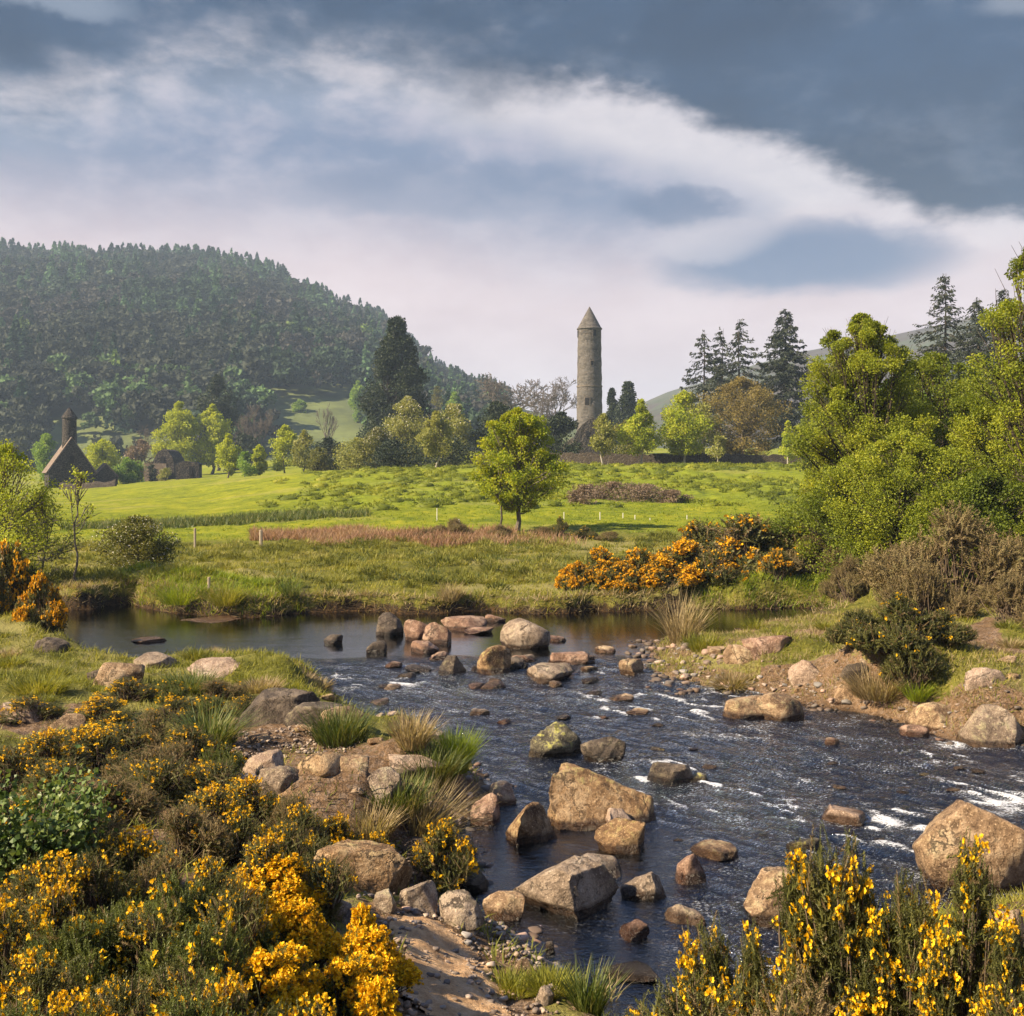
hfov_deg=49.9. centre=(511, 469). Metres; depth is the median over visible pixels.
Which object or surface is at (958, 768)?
river stone
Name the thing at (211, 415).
yellow tree
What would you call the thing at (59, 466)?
stone church
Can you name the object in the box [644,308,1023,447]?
moor hill
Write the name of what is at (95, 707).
gorse bush
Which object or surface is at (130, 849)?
gorse bush
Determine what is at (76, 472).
willow sapling
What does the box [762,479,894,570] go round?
alder tree
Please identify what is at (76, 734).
gorse bush
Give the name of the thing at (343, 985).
gorse bush
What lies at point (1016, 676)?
bank stone
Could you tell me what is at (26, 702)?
gorse bush
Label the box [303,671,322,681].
grass tussock
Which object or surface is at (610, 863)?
boulder
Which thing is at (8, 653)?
grass tussock
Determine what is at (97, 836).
gorse bush
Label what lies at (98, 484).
stone wall
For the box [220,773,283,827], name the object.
gorse bush
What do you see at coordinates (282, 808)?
gorse bush
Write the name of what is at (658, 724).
river stone
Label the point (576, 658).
boulder
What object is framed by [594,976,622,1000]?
dead stalks
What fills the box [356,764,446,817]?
grass tussock
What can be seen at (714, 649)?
bank stone
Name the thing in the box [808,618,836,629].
grass tussock
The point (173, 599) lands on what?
grass tussock
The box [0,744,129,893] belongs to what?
bramble bush
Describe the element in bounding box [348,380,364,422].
hillside tree
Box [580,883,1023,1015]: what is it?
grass
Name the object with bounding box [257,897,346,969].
gorse bush
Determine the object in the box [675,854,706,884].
boulder
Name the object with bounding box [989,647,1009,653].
grass tussock
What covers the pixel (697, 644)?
grass tussock
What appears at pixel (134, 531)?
hawthorn bush
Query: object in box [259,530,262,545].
fence post
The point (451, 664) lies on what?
boulder
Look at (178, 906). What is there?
gorse bush
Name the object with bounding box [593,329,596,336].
window
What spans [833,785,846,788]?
river stone
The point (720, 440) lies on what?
young tree
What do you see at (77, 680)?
grass tussock
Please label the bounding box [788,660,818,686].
boulder
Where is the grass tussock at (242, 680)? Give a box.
[234,673,271,684]
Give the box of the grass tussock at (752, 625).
[735,617,773,629]
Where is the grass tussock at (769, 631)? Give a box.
[758,626,786,635]
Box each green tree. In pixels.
[30,433,57,479]
[111,456,147,483]
[156,467,171,480]
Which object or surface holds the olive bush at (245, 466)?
on the ground at (220, 492)
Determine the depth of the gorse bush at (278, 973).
4.79 m
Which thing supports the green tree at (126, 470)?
on the ground at (220, 492)
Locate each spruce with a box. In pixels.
[679,330,725,453]
[701,327,735,453]
[709,319,770,448]
[755,308,812,451]
[908,273,973,440]
[945,297,1004,396]
[962,288,1023,407]
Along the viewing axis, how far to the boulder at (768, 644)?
18.93 m
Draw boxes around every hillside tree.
[291,399,306,412]
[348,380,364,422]
[430,386,444,410]
[446,391,468,440]
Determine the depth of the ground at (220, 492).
28.31 m
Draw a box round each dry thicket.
[853,500,1023,609]
[873,559,980,622]
[971,569,1023,625]
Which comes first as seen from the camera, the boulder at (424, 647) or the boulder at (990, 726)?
the boulder at (990, 726)
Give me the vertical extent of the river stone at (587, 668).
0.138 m
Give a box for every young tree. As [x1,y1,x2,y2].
[214,433,242,477]
[251,444,267,474]
[268,424,297,472]
[289,429,314,470]
[414,410,454,466]
[587,413,617,464]
[614,398,666,463]
[656,390,714,462]
[704,435,727,460]
[777,420,796,463]
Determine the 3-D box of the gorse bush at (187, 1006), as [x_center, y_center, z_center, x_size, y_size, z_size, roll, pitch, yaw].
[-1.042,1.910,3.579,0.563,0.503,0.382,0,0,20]
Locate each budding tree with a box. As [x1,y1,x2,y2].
[123,439,152,474]
[661,391,725,453]
[696,375,793,455]
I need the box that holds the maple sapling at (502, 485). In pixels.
[483,447,516,524]
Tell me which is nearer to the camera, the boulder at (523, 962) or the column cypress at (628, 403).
the boulder at (523, 962)
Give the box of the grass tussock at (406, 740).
[374,707,450,750]
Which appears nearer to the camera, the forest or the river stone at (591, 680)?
the river stone at (591, 680)
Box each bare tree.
[133,424,154,462]
[231,404,276,445]
[316,402,338,437]
[475,372,558,434]
[523,394,556,422]
[529,376,576,417]
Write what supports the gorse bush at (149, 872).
on the ground at (220, 492)
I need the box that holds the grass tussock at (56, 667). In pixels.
[36,662,76,674]
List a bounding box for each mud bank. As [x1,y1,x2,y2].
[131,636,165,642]
[182,616,240,622]
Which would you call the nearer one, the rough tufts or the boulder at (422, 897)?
the boulder at (422, 897)
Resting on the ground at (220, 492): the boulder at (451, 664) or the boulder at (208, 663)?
the boulder at (208, 663)
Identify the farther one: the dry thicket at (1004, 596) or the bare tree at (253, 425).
the bare tree at (253, 425)
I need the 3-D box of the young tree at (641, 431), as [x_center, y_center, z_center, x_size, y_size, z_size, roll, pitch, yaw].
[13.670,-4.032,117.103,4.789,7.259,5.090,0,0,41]
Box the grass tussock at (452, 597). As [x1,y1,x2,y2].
[432,581,464,601]
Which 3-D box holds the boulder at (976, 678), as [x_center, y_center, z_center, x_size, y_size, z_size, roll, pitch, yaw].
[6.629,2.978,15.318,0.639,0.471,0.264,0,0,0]
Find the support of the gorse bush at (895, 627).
on the ground at (220, 492)
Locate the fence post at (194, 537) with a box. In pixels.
[194,528,195,547]
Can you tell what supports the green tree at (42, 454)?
on the ground at (220, 492)
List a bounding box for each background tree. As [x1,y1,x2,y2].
[793,398,835,479]
[810,350,859,449]
[950,351,1001,457]
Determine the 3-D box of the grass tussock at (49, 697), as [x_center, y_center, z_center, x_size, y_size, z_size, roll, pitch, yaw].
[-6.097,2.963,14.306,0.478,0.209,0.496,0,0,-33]
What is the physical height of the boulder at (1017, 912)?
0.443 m
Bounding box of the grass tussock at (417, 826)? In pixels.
[386,768,494,838]
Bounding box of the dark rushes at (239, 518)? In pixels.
[59,505,373,530]
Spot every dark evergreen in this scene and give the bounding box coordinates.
[223,433,264,471]
[467,398,523,452]
[537,411,584,453]
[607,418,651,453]
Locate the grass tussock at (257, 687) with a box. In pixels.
[238,674,288,693]
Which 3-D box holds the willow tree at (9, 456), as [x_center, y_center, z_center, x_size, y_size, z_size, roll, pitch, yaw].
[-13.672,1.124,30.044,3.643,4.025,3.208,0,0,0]
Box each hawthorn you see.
[352,427,396,468]
[380,395,430,464]
[438,403,478,463]
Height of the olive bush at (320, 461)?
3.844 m
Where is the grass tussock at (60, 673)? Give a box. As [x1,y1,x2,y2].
[34,666,74,678]
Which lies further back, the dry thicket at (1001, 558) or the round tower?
the round tower
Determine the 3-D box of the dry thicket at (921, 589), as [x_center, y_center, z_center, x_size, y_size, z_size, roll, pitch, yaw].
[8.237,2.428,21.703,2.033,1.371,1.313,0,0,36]
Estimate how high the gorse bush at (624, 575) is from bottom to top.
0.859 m
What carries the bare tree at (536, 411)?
on the ground at (220, 492)
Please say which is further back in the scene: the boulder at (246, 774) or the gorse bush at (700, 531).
the gorse bush at (700, 531)
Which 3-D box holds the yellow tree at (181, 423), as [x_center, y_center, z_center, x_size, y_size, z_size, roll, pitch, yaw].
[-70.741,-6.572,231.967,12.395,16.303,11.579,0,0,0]
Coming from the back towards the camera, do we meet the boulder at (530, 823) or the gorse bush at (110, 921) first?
the boulder at (530, 823)
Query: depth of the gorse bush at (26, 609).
22.21 m
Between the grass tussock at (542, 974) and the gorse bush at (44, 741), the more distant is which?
the gorse bush at (44, 741)
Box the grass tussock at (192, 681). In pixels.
[149,664,229,694]
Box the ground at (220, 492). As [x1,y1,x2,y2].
[0,448,1023,1015]
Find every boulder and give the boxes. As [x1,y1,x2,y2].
[3,702,52,722]
[33,637,70,652]
[49,713,86,731]
[86,669,98,679]
[93,662,144,686]
[133,652,176,668]
[187,657,239,678]
[239,687,319,727]
[239,773,259,795]
[242,749,283,775]
[258,765,298,795]
[284,701,343,726]
[298,751,341,776]
[310,839,412,894]
[319,706,369,722]
[324,634,342,644]
[333,898,351,920]
[339,755,368,777]
[341,907,355,927]
[366,640,386,653]
[367,767,402,804]
[373,888,395,913]
[376,612,402,635]
[388,754,443,780]
[398,880,437,916]
[401,837,428,872]
[404,619,426,640]
[404,664,431,672]
[411,640,438,653]
[421,622,451,644]
[429,651,447,660]
[438,655,465,675]
[439,889,483,935]
[441,616,486,630]
[459,866,488,892]
[464,627,492,633]
[470,793,499,825]
[477,645,510,674]
[482,891,524,921]
[485,614,505,621]
[489,780,515,806]
[500,618,550,648]
[505,802,556,844]
[511,656,527,668]
[511,958,531,978]
[513,855,618,918]
[526,662,574,683]
[528,721,581,757]
[535,985,553,1005]
[545,941,554,953]
[547,762,655,830]
[548,651,589,664]
[550,635,565,641]
[580,853,621,878]
[581,736,625,762]
[594,817,644,854]
[602,961,658,982]
[605,808,631,823]
[618,658,643,675]
[619,919,649,941]
[620,871,666,899]
[647,761,693,785]
[664,904,706,925]
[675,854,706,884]
[690,839,738,860]
[691,772,707,781]
[723,644,752,664]
[723,695,763,719]
[741,635,791,659]
[743,866,793,927]
[756,692,803,721]
[786,837,821,850]
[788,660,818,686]
[822,804,865,826]
[824,737,839,744]
[833,684,856,705]
[840,662,868,685]
[899,725,929,737]
[905,702,950,731]
[912,799,1023,892]
[956,704,1023,748]
[964,667,1006,690]
[987,909,1023,947]
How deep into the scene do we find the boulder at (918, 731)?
14.87 m
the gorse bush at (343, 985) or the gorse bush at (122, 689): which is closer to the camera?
the gorse bush at (343, 985)
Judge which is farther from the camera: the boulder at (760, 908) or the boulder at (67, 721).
the boulder at (67, 721)
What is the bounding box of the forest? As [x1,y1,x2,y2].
[0,237,519,466]
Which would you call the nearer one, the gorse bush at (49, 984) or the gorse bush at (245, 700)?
the gorse bush at (49, 984)
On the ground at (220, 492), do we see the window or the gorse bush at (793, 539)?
the gorse bush at (793, 539)
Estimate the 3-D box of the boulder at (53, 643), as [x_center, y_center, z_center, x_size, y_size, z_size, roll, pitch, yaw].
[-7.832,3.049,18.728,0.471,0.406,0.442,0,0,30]
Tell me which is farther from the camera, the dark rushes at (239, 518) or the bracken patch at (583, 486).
the bracken patch at (583, 486)
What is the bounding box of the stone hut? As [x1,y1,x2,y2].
[175,461,201,479]
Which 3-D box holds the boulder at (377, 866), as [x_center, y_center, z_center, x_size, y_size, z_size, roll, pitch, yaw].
[-1.079,2.938,7.904,0.722,0.498,0.389,0,0,0]
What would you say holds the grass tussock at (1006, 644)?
on the ground at (220, 492)
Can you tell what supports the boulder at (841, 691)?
on the ground at (220, 492)
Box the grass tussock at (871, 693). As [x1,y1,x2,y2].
[835,659,922,701]
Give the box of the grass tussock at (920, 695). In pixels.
[895,678,940,701]
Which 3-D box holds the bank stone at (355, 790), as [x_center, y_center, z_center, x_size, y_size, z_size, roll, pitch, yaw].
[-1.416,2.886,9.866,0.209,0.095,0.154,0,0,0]
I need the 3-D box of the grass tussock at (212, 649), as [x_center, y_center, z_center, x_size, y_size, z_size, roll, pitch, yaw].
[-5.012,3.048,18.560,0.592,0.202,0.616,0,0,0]
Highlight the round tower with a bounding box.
[576,306,601,429]
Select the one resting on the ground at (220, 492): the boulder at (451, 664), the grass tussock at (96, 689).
the grass tussock at (96, 689)
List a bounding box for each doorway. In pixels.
[189,467,192,475]
[584,397,589,405]
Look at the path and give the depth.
6.58 m
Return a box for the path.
[389,913,510,1015]
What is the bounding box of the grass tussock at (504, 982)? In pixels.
[483,962,544,999]
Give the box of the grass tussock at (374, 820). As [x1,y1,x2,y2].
[334,793,412,839]
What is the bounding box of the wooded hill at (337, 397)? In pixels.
[9,280,619,470]
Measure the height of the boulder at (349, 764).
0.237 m
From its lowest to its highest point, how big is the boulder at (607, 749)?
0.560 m
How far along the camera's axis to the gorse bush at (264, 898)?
5.68 m
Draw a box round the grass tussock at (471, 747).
[425,720,491,774]
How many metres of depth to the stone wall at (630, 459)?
120.10 m
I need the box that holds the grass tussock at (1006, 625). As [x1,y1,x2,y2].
[989,615,1023,628]
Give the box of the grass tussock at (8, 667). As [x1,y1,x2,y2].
[0,657,23,668]
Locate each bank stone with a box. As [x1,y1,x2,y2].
[247,733,271,743]
[294,724,308,731]
[320,693,336,700]
[351,786,365,794]
[367,737,383,744]
[388,711,398,715]
[707,646,725,655]
[998,655,1016,663]
[1005,673,1019,679]
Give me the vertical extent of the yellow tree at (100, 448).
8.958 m
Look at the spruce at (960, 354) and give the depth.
125.72 m
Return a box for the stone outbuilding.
[144,449,183,480]
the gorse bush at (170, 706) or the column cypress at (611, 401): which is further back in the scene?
the column cypress at (611, 401)
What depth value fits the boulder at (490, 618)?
26.11 m
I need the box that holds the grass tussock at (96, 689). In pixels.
[84,684,108,692]
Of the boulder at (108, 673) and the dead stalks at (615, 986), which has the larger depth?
the boulder at (108, 673)
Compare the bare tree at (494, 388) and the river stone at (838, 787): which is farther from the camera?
the bare tree at (494, 388)
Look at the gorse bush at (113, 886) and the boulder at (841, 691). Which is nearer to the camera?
the gorse bush at (113, 886)
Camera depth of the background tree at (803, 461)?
89.75 m
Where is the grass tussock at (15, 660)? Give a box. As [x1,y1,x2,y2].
[0,653,32,665]
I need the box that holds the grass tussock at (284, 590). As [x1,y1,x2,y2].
[274,577,309,598]
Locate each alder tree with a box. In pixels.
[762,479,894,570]
[787,312,939,543]
[789,430,1006,579]
[835,350,1023,512]
[906,470,1023,583]
[931,359,1023,529]
[960,242,1023,487]
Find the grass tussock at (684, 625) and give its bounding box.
[647,587,723,643]
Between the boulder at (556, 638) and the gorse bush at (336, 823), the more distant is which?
the boulder at (556, 638)
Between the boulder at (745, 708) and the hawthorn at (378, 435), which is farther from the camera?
the hawthorn at (378, 435)
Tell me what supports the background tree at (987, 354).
on the ground at (220, 492)
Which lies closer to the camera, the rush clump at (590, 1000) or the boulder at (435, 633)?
the rush clump at (590, 1000)
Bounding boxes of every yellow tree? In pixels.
[83,438,123,469]
[150,400,203,461]
[186,403,233,473]
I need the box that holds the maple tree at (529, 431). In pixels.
[466,406,570,530]
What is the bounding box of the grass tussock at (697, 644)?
[675,627,733,652]
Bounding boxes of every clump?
[153,690,272,745]
[286,695,390,748]
[391,735,478,788]
[544,949,626,1015]
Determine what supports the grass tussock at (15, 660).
on the ground at (220, 492)
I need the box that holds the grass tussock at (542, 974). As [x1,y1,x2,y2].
[512,959,586,1000]
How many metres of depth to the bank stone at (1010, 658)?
15.83 m
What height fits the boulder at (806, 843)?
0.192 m
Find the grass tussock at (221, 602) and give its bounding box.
[196,580,264,606]
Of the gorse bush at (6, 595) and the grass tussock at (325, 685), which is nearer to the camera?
the grass tussock at (325, 685)
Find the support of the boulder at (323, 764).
on the ground at (220, 492)
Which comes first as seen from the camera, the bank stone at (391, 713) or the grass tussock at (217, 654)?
the bank stone at (391, 713)
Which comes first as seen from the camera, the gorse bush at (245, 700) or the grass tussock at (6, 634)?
the gorse bush at (245, 700)
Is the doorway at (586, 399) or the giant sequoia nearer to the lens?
the giant sequoia
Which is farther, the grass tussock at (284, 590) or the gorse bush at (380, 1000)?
the grass tussock at (284, 590)
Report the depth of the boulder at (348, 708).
12.99 m
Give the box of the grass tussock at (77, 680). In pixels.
[66,675,85,682]
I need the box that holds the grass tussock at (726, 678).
[699,667,759,692]
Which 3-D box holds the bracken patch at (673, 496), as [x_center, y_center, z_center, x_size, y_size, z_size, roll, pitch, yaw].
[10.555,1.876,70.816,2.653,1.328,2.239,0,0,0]
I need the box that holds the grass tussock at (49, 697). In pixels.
[30,692,62,702]
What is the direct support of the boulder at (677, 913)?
in the river water
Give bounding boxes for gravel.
[218,633,1023,1015]
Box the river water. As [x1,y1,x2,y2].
[43,604,1023,1015]
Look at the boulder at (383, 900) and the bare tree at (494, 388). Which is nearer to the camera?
the boulder at (383, 900)
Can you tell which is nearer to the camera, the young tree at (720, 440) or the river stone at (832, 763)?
the river stone at (832, 763)
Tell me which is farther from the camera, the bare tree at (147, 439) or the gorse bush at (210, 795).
the bare tree at (147, 439)
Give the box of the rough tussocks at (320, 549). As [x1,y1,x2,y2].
[21,529,704,593]
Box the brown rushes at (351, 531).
[246,522,586,547]
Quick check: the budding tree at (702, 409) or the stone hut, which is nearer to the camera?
the budding tree at (702, 409)
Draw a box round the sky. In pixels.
[0,0,1023,421]
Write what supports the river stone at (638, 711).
on the river water
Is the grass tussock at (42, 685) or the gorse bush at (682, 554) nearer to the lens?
the grass tussock at (42, 685)
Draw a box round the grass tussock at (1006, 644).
[987,634,1023,647]
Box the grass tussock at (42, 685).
[0,667,80,695]
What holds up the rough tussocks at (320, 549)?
on the ground at (220, 492)
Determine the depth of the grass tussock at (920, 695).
15.73 m
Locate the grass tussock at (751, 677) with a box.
[742,673,758,681]
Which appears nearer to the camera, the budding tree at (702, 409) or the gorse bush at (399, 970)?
the gorse bush at (399, 970)
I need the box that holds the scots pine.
[193,373,243,470]
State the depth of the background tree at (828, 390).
99.60 m
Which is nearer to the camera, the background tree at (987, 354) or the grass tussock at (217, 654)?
the grass tussock at (217, 654)
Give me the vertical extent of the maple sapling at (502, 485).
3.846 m
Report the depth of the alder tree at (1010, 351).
27.02 m
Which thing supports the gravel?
on the ground at (220, 492)
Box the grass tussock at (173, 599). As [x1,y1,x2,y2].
[147,577,209,605]
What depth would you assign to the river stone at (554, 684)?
18.40 m
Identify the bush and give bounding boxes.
[0,538,48,615]
[0,562,12,617]
[0,693,64,725]
[0,740,51,792]
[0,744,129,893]
[0,804,36,877]
[0,849,89,945]
[0,875,103,953]
[0,897,53,1009]
[0,945,96,1015]
[0,992,98,1015]
[2,492,88,577]
[10,727,92,773]
[10,754,94,809]
[11,570,68,634]
[12,911,116,1014]
[28,816,120,888]
[34,782,131,844]
[40,987,117,1015]
[51,899,168,999]
[52,722,111,764]
[54,845,147,927]
[59,696,135,725]
[70,968,168,1015]
[79,728,133,772]
[83,824,160,890]
[86,514,184,569]
[88,772,166,827]
[91,720,151,759]
[92,675,157,702]
[93,902,200,1006]
[98,740,200,792]
[104,849,186,926]
[114,868,217,939]
[121,753,194,807]
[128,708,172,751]
[132,953,238,1015]
[135,909,256,1013]
[139,695,201,725]
[145,975,241,1015]
[146,464,158,480]
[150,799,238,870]
[153,679,191,704]
[153,722,221,762]
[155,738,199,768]
[159,855,260,949]
[168,757,244,808]
[169,781,254,838]
[180,694,227,719]
[185,881,273,958]
[192,967,277,1015]
[197,677,247,699]
[197,806,274,870]
[198,740,246,785]
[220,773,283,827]
[227,692,254,716]
[227,829,310,895]
[231,939,316,1015]
[236,451,261,476]
[238,881,279,955]
[243,852,332,914]
[257,818,312,858]
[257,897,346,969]
[260,992,336,1015]
[263,789,320,833]
[267,802,335,865]
[302,852,357,926]
[303,436,349,470]
[305,446,333,470]
[306,949,388,1015]
[316,818,351,844]
[317,811,363,843]
[326,924,423,994]
[331,437,381,469]
[342,902,377,943]
[360,974,401,1015]
[363,439,417,468]
[370,831,394,847]
[393,435,481,466]
[409,817,483,893]
[413,529,436,536]
[432,517,474,534]
[487,523,512,537]
[532,526,560,535]
[548,516,568,533]
[553,560,594,590]
[558,545,623,585]
[572,526,598,539]
[590,561,640,593]
[595,530,618,540]
[610,546,659,584]
[623,966,746,1015]
[636,556,696,589]
[645,537,736,584]
[656,517,736,571]
[672,910,737,1015]
[679,530,695,541]
[686,548,750,588]
[692,512,793,573]
[707,917,785,1015]
[710,999,774,1015]
[731,956,855,1015]
[755,525,828,572]
[757,547,795,579]
[763,838,835,1015]
[781,820,900,1015]
[782,533,865,577]
[814,1006,854,1015]
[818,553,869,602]
[824,607,883,647]
[835,866,941,1015]
[845,592,944,656]
[879,635,946,693]
[914,826,1021,1015]
[915,607,978,645]
[955,904,1023,1012]
[966,915,1023,1015]
[972,980,1023,1015]
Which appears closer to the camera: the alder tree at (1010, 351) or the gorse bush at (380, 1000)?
the gorse bush at (380, 1000)
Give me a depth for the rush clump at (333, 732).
12.38 m
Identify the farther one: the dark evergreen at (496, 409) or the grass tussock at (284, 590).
the dark evergreen at (496, 409)
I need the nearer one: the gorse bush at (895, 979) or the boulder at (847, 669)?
the gorse bush at (895, 979)
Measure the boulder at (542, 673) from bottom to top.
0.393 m
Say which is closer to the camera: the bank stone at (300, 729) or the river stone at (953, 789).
the river stone at (953, 789)
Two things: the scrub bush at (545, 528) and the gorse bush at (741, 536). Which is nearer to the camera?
the gorse bush at (741, 536)
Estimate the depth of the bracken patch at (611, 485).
72.80 m
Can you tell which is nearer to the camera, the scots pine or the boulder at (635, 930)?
the boulder at (635, 930)
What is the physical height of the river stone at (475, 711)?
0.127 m
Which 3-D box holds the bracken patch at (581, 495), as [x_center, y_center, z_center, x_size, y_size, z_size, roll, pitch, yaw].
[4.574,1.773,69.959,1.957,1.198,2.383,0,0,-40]
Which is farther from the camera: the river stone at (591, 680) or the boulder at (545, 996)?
the river stone at (591, 680)
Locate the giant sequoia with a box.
[355,315,434,460]
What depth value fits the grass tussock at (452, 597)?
27.98 m
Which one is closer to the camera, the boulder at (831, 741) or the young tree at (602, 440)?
the boulder at (831, 741)
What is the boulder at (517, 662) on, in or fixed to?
in the river water
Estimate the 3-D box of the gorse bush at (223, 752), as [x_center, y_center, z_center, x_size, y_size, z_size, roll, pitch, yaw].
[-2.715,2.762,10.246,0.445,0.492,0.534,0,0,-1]
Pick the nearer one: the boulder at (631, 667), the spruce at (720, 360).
the boulder at (631, 667)
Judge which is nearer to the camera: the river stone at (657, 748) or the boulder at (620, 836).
the boulder at (620, 836)
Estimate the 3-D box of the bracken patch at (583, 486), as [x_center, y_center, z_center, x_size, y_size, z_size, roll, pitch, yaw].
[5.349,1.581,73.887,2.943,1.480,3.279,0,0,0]
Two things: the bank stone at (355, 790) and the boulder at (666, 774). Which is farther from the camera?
the boulder at (666, 774)
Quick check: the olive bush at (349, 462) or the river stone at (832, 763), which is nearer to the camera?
the river stone at (832, 763)
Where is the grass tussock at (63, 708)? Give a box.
[53,703,68,716]
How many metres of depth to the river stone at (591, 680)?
18.64 m
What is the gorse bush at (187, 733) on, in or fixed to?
on the ground at (220, 492)
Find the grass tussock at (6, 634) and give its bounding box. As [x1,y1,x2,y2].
[0,629,21,637]
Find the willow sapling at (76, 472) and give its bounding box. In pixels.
[55,464,98,583]
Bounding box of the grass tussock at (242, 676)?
[228,668,254,682]
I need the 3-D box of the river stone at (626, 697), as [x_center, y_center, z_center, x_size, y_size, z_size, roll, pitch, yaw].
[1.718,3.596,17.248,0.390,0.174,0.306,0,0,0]
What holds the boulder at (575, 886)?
in the river water
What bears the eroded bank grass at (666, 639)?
on the ground at (220, 492)
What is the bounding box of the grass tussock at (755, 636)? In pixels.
[741,632,766,639]
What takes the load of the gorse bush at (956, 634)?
on the ground at (220, 492)
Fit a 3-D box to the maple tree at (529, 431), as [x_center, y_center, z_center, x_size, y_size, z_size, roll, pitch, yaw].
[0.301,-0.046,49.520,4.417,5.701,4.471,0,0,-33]
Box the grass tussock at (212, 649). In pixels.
[202,645,227,654]
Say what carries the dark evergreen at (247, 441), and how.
on the ground at (220, 492)
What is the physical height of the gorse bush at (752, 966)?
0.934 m
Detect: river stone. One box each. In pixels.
[369,698,389,704]
[378,684,387,688]
[384,684,400,689]
[385,661,401,667]
[396,672,415,677]
[468,682,483,688]
[470,708,489,715]
[471,665,476,671]
[480,680,505,689]
[497,718,511,723]
[512,655,535,662]
[521,654,535,660]
[549,680,562,687]
[556,714,570,719]
[580,666,597,671]
[581,677,598,683]
[585,690,601,695]
[595,645,615,653]
[609,693,633,701]
[626,708,649,714]
[651,747,664,750]
[652,723,663,726]
[702,764,716,768]
[827,761,838,764]
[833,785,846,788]
[896,790,908,793]
[946,788,959,791]
[953,766,964,769]
[971,769,985,772]
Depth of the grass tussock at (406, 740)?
11.78 m
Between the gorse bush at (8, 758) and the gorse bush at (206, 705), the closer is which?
the gorse bush at (8, 758)
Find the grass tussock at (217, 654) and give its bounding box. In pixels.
[194,652,230,658]
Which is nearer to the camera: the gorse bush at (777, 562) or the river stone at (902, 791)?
the river stone at (902, 791)
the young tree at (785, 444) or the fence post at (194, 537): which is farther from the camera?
the young tree at (785, 444)
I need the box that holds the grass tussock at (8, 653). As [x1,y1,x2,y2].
[0,648,25,657]
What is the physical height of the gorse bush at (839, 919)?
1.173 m
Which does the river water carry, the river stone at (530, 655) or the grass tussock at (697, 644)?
the river stone at (530, 655)
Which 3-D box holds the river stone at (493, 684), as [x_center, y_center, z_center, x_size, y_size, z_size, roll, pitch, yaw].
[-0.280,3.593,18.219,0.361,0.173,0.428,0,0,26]
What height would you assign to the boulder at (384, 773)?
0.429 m
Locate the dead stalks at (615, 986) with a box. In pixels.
[605,971,635,999]
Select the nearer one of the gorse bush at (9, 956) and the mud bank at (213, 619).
the gorse bush at (9, 956)
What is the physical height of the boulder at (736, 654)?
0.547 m
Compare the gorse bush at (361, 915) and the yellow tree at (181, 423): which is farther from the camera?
the yellow tree at (181, 423)
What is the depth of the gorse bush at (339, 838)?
8.80 m
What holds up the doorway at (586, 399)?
in the round tower
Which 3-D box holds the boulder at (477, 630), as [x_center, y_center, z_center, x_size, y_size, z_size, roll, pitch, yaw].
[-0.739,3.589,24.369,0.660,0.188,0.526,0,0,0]
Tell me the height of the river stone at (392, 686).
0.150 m
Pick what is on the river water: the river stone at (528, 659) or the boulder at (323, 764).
the river stone at (528, 659)
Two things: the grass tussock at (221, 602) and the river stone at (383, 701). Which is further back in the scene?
the grass tussock at (221, 602)
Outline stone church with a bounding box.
[42,407,118,487]
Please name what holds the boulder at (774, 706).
on the ground at (220, 492)
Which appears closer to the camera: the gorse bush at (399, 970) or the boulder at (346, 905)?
the gorse bush at (399, 970)
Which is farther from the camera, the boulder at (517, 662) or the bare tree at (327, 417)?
the bare tree at (327, 417)
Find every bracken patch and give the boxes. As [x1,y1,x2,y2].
[565,489,598,504]
[571,483,611,498]
[586,481,635,500]
[612,483,668,502]
[655,489,693,502]
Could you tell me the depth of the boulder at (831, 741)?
14.47 m
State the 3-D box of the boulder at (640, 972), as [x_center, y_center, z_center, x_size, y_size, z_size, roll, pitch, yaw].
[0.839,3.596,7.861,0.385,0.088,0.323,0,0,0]
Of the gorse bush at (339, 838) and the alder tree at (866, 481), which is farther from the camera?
the alder tree at (866, 481)
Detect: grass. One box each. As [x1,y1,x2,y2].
[0,496,810,544]
[0,610,346,703]
[10,532,874,614]
[48,576,856,617]
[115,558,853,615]
[255,461,830,511]
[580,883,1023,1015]
[646,604,1023,731]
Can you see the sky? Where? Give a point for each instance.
(485, 175)
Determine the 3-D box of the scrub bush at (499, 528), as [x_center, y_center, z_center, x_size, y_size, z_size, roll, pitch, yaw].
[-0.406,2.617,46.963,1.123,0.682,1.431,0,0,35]
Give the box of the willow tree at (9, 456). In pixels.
[0,438,77,572]
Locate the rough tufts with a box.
[42,536,679,591]
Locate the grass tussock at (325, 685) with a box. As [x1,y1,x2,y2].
[308,675,335,689]
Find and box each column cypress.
[605,387,618,452]
[612,381,637,447]
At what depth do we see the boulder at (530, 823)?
10.68 m
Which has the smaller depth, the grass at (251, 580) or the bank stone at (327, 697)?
the bank stone at (327, 697)
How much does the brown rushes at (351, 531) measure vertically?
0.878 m
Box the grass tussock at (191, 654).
[173,646,215,660]
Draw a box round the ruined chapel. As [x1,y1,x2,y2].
[563,417,611,453]
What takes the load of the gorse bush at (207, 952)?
on the ground at (220, 492)
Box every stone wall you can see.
[59,479,116,488]
[470,452,800,465]
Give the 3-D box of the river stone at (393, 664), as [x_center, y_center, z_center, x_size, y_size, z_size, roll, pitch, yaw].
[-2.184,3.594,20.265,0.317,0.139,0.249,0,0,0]
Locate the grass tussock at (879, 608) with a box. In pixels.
[870,602,883,612]

